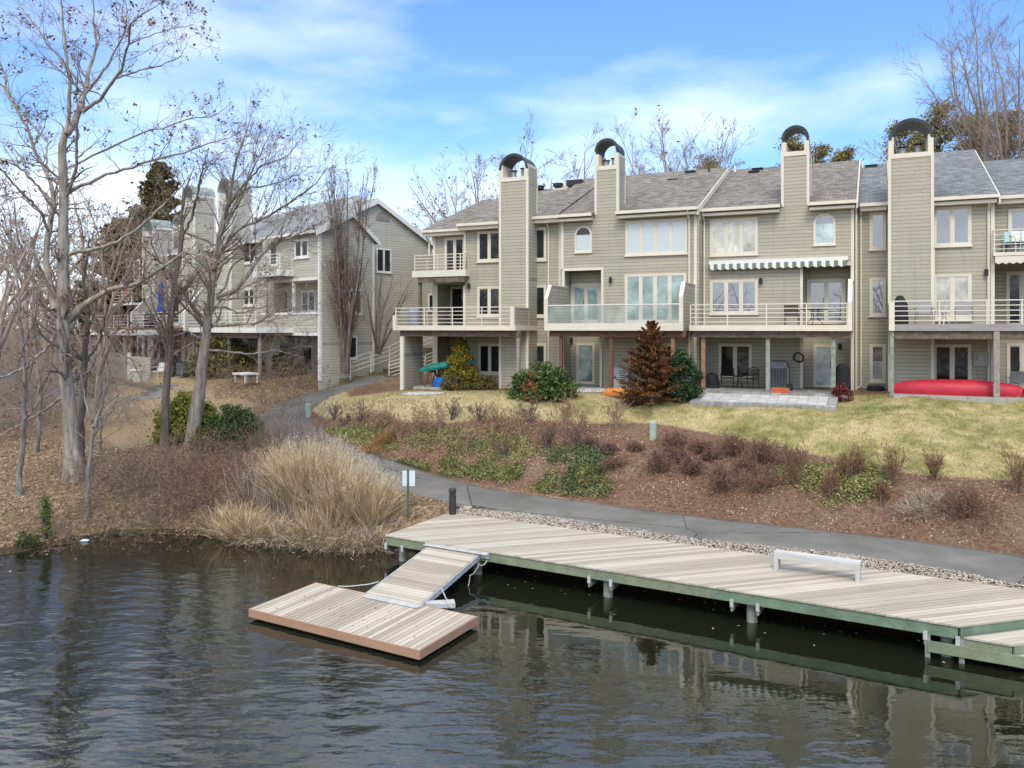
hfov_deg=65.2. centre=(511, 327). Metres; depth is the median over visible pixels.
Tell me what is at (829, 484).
deciduous shrub
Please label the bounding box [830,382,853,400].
nandina
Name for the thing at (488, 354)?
window
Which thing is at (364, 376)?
timber step
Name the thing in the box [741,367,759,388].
chair
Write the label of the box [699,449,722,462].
azalea
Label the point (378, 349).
ornamental tree
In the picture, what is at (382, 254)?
window
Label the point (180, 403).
evergreen shrub
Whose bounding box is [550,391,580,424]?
bare shrub
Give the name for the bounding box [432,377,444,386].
tarp bundle
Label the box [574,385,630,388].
porch slab
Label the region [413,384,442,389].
porch slab
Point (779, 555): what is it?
bench
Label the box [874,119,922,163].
pine tree
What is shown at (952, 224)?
window
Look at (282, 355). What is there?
rhododendron
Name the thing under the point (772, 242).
townhouse
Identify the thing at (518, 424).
bare shrub
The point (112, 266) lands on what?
bare tree
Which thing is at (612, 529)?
gravel
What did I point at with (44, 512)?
seedling
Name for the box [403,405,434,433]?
bare shrub
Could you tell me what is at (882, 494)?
deciduous shrub
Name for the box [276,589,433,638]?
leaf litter
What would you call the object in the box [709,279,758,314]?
window
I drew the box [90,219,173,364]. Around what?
townhouse
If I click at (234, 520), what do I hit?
reeds
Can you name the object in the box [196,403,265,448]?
evergreen shrub
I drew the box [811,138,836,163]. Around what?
pine tree
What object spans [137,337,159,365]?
window
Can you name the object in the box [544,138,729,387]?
townhouse
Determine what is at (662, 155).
bare tree
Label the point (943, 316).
table
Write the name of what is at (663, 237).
window
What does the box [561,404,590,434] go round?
bare shrub
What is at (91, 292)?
bare tree
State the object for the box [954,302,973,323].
chair
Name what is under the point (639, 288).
window
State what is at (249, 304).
window
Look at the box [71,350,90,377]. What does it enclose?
laurel
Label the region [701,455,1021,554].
dead vines
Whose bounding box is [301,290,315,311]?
window
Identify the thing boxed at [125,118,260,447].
young tree
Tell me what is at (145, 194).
evergreen tree
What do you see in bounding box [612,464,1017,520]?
dead grass
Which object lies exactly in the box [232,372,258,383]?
table
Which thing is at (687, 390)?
holly
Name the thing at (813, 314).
table
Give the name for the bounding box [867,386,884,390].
tyre
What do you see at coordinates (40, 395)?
young tree
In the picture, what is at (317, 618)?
floating dock
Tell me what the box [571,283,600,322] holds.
door
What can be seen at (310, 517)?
ornamental grass
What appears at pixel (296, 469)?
ornamental grass
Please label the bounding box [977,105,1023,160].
bare tree
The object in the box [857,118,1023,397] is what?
townhouse
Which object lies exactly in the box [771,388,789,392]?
planter box
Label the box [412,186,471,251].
bare tree
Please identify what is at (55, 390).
brambles
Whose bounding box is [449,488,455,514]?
bollard light
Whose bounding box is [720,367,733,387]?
chair
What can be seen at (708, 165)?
pine tree
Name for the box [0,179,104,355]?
bare tree
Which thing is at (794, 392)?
porch slab
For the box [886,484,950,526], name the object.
dead grass
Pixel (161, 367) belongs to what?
chair
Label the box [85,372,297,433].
leaf litter
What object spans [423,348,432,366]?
retaining wall
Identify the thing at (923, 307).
chair
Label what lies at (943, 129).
leafy tree
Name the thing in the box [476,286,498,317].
window
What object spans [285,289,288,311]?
door
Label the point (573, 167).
bare tree
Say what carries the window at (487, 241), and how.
in the townhouse at (493, 274)
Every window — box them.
[133,260,139,280]
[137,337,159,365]
[244,243,256,264]
[244,288,254,306]
[293,239,308,259]
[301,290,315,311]
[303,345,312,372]
[348,290,362,314]
[350,336,357,359]
[376,248,391,273]
[428,294,432,310]
[476,230,498,262]
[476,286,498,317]
[478,343,498,375]
[537,227,546,261]
[537,285,545,317]
[537,343,545,365]
[574,226,592,253]
[624,218,687,256]
[625,273,685,322]
[657,344,670,369]
[709,217,758,256]
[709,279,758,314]
[813,213,835,246]
[869,211,886,250]
[869,278,886,316]
[869,344,886,383]
[934,205,972,247]
[934,274,971,319]
[934,344,971,379]
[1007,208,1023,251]
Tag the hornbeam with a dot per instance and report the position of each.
(344, 321)
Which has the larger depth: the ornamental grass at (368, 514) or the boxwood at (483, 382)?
the boxwood at (483, 382)
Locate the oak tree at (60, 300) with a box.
[0,0,293,482]
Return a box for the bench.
[774,549,861,582]
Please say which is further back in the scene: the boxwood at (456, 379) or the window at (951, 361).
the boxwood at (456, 379)
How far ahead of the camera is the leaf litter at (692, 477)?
27.28 m
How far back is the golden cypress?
39.81 m
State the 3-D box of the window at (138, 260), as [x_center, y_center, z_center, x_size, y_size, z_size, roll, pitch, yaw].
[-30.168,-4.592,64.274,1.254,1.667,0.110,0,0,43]
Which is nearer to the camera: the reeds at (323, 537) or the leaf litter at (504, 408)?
the reeds at (323, 537)
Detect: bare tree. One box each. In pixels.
[0,159,112,313]
[0,171,149,365]
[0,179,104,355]
[0,191,111,359]
[0,202,176,389]
[0,218,53,274]
[19,245,157,428]
[48,174,142,356]
[51,217,141,350]
[105,217,149,290]
[146,233,187,287]
[397,143,566,263]
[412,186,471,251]
[476,109,614,199]
[586,157,653,178]
[610,105,755,174]
[856,0,1023,163]
[947,108,998,160]
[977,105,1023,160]
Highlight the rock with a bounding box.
[463,506,471,509]
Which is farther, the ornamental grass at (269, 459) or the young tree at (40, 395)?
the young tree at (40, 395)
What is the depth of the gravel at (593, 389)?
36.81 m
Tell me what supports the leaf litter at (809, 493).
on the ground at (874, 510)
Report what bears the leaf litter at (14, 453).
on the ground at (874, 510)
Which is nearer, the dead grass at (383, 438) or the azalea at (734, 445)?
the azalea at (734, 445)
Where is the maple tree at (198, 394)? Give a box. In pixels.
[102,82,364,446]
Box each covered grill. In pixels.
[144,311,153,327]
[706,373,719,387]
[836,363,850,391]
[894,295,908,323]
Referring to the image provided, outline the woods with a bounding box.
[0,245,126,348]
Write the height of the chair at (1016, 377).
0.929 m
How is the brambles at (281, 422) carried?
on the ground at (874, 510)
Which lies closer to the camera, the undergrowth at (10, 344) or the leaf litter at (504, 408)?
the leaf litter at (504, 408)
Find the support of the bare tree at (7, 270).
on the ground at (874, 510)
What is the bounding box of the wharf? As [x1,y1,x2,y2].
[384,513,1023,668]
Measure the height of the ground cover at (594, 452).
1.740 m
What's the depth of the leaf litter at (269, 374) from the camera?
44.74 m
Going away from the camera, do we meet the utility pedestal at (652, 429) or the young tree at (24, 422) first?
the young tree at (24, 422)
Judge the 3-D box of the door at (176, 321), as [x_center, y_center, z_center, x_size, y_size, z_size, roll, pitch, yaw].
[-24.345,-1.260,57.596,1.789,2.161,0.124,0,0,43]
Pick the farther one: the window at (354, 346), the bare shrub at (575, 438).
the window at (354, 346)
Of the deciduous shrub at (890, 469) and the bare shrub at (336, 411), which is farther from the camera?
the bare shrub at (336, 411)
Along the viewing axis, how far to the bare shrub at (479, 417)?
33.50 m
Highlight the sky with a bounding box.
[0,0,1023,327]
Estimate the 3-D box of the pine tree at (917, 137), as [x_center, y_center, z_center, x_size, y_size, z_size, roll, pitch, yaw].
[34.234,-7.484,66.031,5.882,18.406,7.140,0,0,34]
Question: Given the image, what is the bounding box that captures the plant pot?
[129,369,145,381]
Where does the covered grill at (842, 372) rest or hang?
on the porch slab at (794, 392)
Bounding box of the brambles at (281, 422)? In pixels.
[207,378,331,459]
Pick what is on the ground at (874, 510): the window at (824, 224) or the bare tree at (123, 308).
the bare tree at (123, 308)
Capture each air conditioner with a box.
[171,361,182,374]
[176,361,195,375]
[614,367,628,387]
[770,360,789,387]
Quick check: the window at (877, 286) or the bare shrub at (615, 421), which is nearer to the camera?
the bare shrub at (615, 421)
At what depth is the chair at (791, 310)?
35.08 m
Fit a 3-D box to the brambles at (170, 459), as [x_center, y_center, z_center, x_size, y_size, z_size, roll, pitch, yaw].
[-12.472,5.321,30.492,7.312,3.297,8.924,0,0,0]
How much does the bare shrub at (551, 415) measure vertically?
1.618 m
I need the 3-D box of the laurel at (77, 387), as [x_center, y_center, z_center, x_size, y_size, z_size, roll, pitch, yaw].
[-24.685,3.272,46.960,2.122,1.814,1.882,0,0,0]
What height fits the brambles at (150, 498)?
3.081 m
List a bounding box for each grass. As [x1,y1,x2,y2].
[243,424,375,515]
[243,438,338,500]
[281,490,358,538]
[288,448,394,523]
[314,387,1023,478]
[322,464,412,527]
[356,422,407,455]
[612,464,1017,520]
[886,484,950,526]
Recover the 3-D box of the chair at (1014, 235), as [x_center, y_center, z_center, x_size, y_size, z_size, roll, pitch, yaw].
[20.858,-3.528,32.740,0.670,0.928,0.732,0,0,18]
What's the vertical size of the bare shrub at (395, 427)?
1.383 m
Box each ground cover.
[324,412,550,465]
[391,451,618,499]
[542,437,616,498]
[763,455,902,513]
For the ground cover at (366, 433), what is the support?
on the ground at (874, 510)
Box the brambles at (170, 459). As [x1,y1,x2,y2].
[50,421,273,535]
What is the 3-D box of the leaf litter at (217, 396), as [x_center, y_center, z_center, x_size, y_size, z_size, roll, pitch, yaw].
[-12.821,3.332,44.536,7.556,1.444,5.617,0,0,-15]
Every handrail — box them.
[350,336,432,379]
[389,352,432,374]
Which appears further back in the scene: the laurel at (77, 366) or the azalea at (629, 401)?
the laurel at (77, 366)
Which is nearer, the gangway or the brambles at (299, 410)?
the gangway
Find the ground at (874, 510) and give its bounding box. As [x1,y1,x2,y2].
[0,328,1023,588]
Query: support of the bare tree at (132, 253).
on the ground at (874, 510)
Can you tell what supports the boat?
on the sawhorse
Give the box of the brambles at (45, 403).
[0,342,161,443]
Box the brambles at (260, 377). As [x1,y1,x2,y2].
[172,347,355,404]
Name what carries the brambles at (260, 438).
on the ground at (874, 510)
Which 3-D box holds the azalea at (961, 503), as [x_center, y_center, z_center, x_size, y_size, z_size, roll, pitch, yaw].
[13.007,4.920,22.839,2.012,1.220,1.940,0,0,0]
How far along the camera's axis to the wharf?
19.43 m
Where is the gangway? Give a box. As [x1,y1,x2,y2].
[361,543,488,607]
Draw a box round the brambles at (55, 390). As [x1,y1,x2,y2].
[0,321,212,442]
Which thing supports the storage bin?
on the townhouse at (493, 274)
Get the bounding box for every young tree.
[0,240,71,452]
[0,250,73,495]
[62,336,156,518]
[69,226,128,464]
[79,323,141,451]
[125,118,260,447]
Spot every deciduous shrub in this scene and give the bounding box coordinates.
[776,440,811,487]
[818,468,839,499]
[830,449,864,480]
[843,441,875,474]
[868,438,910,486]
[872,478,894,505]
[920,445,945,480]
[995,441,1023,493]
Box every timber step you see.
[339,378,364,383]
[354,376,378,377]
[369,372,397,375]
[383,368,399,372]
[384,375,399,377]
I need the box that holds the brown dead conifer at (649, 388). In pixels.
[613,320,685,406]
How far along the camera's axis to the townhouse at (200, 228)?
53.60 m
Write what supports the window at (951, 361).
in the townhouse at (932, 226)
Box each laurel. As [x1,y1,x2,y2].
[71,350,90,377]
[75,369,107,397]
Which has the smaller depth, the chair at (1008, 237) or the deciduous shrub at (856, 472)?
the deciduous shrub at (856, 472)
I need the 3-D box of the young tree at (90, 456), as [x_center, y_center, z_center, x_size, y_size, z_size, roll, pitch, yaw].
[-13.489,3.377,26.891,3.344,6.159,2.183,0,0,26]
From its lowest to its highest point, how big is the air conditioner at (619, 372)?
1.000 m
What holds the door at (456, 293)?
in the townhouse at (493, 274)
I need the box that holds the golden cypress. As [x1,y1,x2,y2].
[440,337,478,389]
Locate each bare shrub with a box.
[326,401,347,419]
[335,409,351,425]
[346,399,376,422]
[365,403,395,429]
[387,410,410,440]
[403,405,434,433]
[413,397,447,430]
[443,417,489,451]
[444,397,462,419]
[466,400,490,422]
[482,398,512,434]
[490,434,513,457]
[504,404,537,437]
[516,397,540,422]
[535,401,561,438]
[535,422,555,449]
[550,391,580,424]
[560,425,585,444]
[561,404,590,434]
[598,395,636,430]
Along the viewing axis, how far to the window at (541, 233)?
40.33 m
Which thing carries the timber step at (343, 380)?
on the path
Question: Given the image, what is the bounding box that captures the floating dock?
[249,582,477,659]
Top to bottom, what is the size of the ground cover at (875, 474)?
1.476 m
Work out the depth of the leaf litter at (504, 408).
32.84 m
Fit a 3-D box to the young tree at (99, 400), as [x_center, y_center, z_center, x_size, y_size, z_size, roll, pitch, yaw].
[-16.633,2.457,33.167,2.593,5.626,1.583,0,0,0]
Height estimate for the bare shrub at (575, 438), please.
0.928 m
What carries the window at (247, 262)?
in the townhouse at (398, 239)
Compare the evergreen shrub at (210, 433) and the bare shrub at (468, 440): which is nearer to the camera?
the bare shrub at (468, 440)
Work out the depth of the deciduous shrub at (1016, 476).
23.44 m
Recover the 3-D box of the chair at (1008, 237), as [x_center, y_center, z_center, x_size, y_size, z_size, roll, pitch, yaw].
[20.594,-3.528,32.912,0.671,0.929,0.733,0,0,36]
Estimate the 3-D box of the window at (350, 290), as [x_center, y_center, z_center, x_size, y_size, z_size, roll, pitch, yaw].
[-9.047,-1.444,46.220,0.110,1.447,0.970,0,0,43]
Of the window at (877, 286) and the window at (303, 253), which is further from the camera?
the window at (303, 253)
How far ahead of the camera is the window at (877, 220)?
35.38 m
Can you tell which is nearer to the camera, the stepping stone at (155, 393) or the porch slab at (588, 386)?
the porch slab at (588, 386)
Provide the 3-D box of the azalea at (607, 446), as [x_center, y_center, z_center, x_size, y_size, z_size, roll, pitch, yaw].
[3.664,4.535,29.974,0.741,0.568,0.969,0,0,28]
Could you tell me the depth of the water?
15.55 m
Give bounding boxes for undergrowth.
[0,308,181,415]
[0,380,57,430]
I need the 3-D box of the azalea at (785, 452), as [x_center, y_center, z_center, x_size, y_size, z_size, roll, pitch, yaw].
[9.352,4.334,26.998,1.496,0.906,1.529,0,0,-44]
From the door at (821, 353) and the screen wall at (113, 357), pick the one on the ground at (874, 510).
the screen wall at (113, 357)
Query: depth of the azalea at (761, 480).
25.90 m
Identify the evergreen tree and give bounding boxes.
[125,161,181,302]
[126,214,140,227]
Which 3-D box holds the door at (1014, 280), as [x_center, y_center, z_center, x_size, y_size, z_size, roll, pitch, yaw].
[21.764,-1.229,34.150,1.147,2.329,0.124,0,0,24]
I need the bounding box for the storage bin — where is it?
[408,309,419,325]
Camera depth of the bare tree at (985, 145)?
54.03 m
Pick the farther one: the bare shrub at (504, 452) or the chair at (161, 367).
the chair at (161, 367)
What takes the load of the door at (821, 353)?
in the townhouse at (772, 242)
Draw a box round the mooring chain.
[338,581,378,586]
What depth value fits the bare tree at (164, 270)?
54.72 m
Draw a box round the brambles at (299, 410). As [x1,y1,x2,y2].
[242,377,341,454]
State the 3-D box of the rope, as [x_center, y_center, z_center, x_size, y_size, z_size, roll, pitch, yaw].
[-0.941,6.574,21.445,0.661,0.562,0.086,0,0,-41]
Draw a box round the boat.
[420,359,475,371]
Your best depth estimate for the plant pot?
44.56 m
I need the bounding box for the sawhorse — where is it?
[424,370,437,386]
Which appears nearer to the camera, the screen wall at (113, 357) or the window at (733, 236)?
the window at (733, 236)
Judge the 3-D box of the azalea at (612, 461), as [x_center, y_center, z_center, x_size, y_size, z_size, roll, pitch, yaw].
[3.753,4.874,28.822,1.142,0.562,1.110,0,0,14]
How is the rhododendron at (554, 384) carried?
on the ground at (874, 510)
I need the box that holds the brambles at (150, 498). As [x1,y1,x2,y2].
[5,438,296,539]
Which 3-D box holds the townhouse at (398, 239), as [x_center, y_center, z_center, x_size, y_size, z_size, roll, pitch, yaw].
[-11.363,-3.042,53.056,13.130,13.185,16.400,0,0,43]
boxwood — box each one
[439,374,471,390]
[472,374,498,389]
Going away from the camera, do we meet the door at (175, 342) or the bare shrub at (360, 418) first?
the bare shrub at (360, 418)
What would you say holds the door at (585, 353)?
in the townhouse at (628, 256)
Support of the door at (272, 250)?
in the townhouse at (398, 239)
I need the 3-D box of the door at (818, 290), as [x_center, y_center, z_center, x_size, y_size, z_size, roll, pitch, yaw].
[14.259,-1.182,36.321,1.631,2.045,0.124,0,0,24]
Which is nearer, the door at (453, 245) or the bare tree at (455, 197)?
the door at (453, 245)
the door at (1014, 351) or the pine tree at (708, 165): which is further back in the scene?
the pine tree at (708, 165)
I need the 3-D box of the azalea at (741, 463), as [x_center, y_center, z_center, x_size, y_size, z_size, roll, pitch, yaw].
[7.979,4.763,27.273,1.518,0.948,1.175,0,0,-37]
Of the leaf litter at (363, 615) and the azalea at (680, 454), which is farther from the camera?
the azalea at (680, 454)
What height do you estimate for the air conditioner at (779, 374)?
1.240 m
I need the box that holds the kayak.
[604,388,628,395]
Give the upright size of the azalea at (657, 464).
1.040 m
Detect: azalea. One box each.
[578,436,600,449]
[599,455,632,471]
[600,442,620,455]
[620,388,645,405]
[625,438,646,450]
[640,444,677,474]
[653,429,690,447]
[660,445,678,460]
[667,447,691,464]
[674,456,708,475]
[688,437,714,453]
[695,456,752,493]
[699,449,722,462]
[705,426,755,456]
[728,455,760,476]
[739,464,788,493]
[742,434,788,463]
[767,443,814,465]
[927,478,1008,521]
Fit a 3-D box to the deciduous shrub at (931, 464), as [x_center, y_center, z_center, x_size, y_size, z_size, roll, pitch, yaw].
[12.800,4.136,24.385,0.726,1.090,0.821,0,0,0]
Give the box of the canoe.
[894,379,1022,396]
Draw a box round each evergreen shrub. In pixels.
[146,390,222,443]
[189,423,233,450]
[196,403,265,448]
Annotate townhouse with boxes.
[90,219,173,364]
[130,185,287,365]
[188,178,432,389]
[393,153,593,389]
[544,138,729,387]
[689,125,860,393]
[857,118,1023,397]
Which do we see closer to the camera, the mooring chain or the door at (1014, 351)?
the mooring chain
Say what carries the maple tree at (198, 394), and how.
on the ground at (874, 510)
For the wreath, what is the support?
attached to the townhouse at (772, 242)
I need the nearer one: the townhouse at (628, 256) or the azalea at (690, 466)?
the azalea at (690, 466)
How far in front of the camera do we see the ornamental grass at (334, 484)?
26.07 m
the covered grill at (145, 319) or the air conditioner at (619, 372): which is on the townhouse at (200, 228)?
the covered grill at (145, 319)
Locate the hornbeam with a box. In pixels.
[318,154,381,373]
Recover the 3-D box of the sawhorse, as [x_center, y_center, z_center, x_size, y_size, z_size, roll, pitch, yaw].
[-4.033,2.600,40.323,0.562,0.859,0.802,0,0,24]
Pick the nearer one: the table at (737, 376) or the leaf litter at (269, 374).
the table at (737, 376)
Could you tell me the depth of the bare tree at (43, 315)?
59.91 m
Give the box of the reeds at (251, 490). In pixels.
[215,446,367,529]
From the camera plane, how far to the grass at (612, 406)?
29.88 m
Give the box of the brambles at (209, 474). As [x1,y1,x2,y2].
[119,436,297,542]
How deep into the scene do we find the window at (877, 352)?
35.38 m
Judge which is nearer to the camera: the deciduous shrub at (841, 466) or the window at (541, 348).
the deciduous shrub at (841, 466)
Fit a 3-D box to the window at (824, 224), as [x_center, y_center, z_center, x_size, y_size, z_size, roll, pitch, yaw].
[13.833,-4.330,35.429,0.969,1.444,0.100,0,0,24]
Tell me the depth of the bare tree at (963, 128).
59.37 m
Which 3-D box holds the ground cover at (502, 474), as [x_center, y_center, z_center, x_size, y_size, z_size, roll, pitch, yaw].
[-0.536,5.406,30.270,9.762,1.190,2.066,0,0,25]
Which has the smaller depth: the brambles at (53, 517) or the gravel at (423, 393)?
the brambles at (53, 517)
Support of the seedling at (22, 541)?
on the ground at (874, 510)
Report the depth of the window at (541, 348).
40.35 m
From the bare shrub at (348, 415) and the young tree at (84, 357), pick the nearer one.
the young tree at (84, 357)
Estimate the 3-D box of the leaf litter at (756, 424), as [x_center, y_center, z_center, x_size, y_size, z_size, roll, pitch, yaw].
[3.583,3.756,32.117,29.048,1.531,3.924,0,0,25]
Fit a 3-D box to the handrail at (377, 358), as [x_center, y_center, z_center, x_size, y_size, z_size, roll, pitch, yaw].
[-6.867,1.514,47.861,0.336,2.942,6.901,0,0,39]
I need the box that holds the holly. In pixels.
[660,349,705,401]
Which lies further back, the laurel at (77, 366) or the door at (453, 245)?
the laurel at (77, 366)
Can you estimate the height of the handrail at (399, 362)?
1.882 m
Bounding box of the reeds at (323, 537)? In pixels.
[213,505,407,556]
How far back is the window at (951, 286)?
33.47 m
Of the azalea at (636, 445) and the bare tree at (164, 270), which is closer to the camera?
the azalea at (636, 445)
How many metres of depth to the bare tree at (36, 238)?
54.03 m
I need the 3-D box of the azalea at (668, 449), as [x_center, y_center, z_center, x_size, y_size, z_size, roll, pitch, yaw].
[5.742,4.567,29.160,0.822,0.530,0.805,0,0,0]
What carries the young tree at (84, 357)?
on the ground at (874, 510)
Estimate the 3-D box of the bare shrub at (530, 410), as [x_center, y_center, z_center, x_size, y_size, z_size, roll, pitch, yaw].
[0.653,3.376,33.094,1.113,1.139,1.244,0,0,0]
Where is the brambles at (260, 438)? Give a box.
[144,411,351,468]
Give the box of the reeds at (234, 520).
[186,496,280,540]
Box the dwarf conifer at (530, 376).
[521,371,540,401]
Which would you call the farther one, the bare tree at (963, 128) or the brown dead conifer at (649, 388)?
the bare tree at (963, 128)
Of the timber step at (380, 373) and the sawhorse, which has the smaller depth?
the sawhorse
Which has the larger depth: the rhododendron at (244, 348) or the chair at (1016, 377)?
the rhododendron at (244, 348)
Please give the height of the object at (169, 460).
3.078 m
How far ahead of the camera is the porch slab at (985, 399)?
30.47 m
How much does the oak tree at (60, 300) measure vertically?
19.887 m
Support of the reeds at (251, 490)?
on the ground at (874, 510)
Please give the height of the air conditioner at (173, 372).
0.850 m
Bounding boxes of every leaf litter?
[0,429,446,547]
[0,479,267,555]
[1,354,151,438]
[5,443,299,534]
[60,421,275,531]
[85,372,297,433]
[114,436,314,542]
[209,348,356,392]
[214,372,318,404]
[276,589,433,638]
[325,398,600,469]
[329,392,1013,468]
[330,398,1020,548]
[603,430,1019,546]
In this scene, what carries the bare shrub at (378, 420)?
on the ground at (874, 510)
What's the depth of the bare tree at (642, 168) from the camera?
57.52 m
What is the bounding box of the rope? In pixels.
[468,560,486,585]
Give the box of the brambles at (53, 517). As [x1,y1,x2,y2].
[0,467,267,554]
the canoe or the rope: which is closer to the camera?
the rope
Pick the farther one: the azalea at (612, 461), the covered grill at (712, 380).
the covered grill at (712, 380)
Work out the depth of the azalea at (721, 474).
26.32 m
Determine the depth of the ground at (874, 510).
28.27 m
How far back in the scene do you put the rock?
26.44 m
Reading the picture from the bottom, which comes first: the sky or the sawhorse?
the sawhorse
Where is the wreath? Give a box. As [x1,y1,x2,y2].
[793,352,803,362]
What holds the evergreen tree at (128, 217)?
on the ground at (874, 510)
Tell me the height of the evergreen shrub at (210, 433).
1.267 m
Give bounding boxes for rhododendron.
[184,333,255,376]
[225,344,264,376]
[268,345,309,376]
[504,360,582,400]
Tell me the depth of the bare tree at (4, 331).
41.71 m
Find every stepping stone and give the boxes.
[132,396,160,399]
[140,391,161,394]
[148,387,172,390]
[156,384,178,387]
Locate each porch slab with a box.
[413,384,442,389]
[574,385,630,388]
[699,386,848,401]
[893,393,1023,402]
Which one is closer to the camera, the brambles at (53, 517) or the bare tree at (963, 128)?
the brambles at (53, 517)
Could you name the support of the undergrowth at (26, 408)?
on the ground at (874, 510)
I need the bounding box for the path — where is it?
[261,374,1023,587]
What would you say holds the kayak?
on the ground at (874, 510)
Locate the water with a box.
[0,534,1023,767]
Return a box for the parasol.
[156,282,164,313]
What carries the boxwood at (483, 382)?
on the ground at (874, 510)
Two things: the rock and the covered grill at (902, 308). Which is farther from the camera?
the covered grill at (902, 308)
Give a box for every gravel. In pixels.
[402,391,441,394]
[456,507,1023,588]
[577,388,607,392]
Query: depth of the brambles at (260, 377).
44.49 m
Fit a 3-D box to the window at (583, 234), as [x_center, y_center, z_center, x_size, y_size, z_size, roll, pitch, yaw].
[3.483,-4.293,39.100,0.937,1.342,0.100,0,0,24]
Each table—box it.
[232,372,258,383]
[734,375,743,387]
[800,309,827,324]
[936,311,952,323]
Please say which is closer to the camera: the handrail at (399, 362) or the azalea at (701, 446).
the azalea at (701, 446)
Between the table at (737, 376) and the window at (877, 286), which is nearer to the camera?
the window at (877, 286)
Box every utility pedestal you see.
[306,404,310,417]
[649,420,656,439]
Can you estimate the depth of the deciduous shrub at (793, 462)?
25.66 m
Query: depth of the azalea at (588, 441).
30.53 m
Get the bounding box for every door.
[170,295,179,324]
[172,340,181,360]
[269,238,277,266]
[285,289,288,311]
[445,237,463,269]
[450,286,462,323]
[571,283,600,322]
[576,343,594,383]
[718,343,751,380]
[807,279,844,323]
[813,345,830,386]
[1006,271,1023,323]
[1006,343,1023,388]
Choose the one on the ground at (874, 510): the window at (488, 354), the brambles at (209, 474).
the brambles at (209, 474)
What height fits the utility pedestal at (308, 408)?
0.767 m
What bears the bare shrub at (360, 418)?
on the ground at (874, 510)
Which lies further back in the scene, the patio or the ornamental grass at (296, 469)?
the patio
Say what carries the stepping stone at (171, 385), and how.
on the ground at (874, 510)
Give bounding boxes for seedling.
[13,530,41,547]
[38,494,55,539]
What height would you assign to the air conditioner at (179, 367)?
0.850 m
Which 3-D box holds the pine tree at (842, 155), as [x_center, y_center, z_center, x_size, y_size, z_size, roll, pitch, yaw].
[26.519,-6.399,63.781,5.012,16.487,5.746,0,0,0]
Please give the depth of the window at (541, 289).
40.35 m
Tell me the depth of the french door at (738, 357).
36.99 m
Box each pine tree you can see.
[694,151,727,169]
[773,134,816,166]
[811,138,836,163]
[827,144,863,162]
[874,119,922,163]
[903,131,924,152]
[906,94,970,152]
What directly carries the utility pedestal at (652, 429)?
on the ground at (874, 510)
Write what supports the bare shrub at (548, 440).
on the ground at (874, 510)
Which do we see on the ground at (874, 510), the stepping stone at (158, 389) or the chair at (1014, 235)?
the stepping stone at (158, 389)
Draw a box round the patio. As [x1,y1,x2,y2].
[690,393,837,410]
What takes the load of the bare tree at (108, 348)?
on the ground at (874, 510)
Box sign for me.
[402,469,414,516]
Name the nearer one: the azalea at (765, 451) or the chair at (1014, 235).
the azalea at (765, 451)
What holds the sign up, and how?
on the ground at (874, 510)
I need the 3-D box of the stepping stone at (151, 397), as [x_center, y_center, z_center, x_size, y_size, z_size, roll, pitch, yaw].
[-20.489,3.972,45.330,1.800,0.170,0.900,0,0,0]
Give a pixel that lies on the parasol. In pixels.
(158, 306)
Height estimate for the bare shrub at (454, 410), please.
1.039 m
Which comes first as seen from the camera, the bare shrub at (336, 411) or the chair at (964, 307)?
the chair at (964, 307)
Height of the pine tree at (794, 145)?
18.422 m
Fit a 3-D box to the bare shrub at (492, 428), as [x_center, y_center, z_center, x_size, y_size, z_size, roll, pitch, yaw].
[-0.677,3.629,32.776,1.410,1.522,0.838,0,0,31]
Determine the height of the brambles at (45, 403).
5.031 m
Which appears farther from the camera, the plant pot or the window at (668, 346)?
the plant pot
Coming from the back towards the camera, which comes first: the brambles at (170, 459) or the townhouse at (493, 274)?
the townhouse at (493, 274)
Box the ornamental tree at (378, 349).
[342,256,414,353]
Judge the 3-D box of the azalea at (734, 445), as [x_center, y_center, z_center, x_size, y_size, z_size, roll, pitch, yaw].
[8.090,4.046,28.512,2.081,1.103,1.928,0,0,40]
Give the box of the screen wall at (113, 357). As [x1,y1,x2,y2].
[88,352,149,380]
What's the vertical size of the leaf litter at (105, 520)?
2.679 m
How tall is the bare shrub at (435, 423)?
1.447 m
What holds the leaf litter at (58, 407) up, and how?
in the brambles at (45, 403)
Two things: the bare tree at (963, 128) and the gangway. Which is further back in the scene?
the bare tree at (963, 128)
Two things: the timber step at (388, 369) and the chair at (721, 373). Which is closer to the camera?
the chair at (721, 373)
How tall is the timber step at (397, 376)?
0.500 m
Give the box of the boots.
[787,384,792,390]
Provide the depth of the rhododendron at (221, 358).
47.58 m
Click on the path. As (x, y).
(1009, 568)
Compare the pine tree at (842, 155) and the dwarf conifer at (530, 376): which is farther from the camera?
the pine tree at (842, 155)
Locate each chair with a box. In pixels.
[150,362,163,378]
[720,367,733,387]
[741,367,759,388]
[784,305,799,324]
[914,302,935,323]
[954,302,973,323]
[1002,231,1021,251]
[1003,371,1023,385]
[1010,231,1023,251]
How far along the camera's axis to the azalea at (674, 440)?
29.78 m

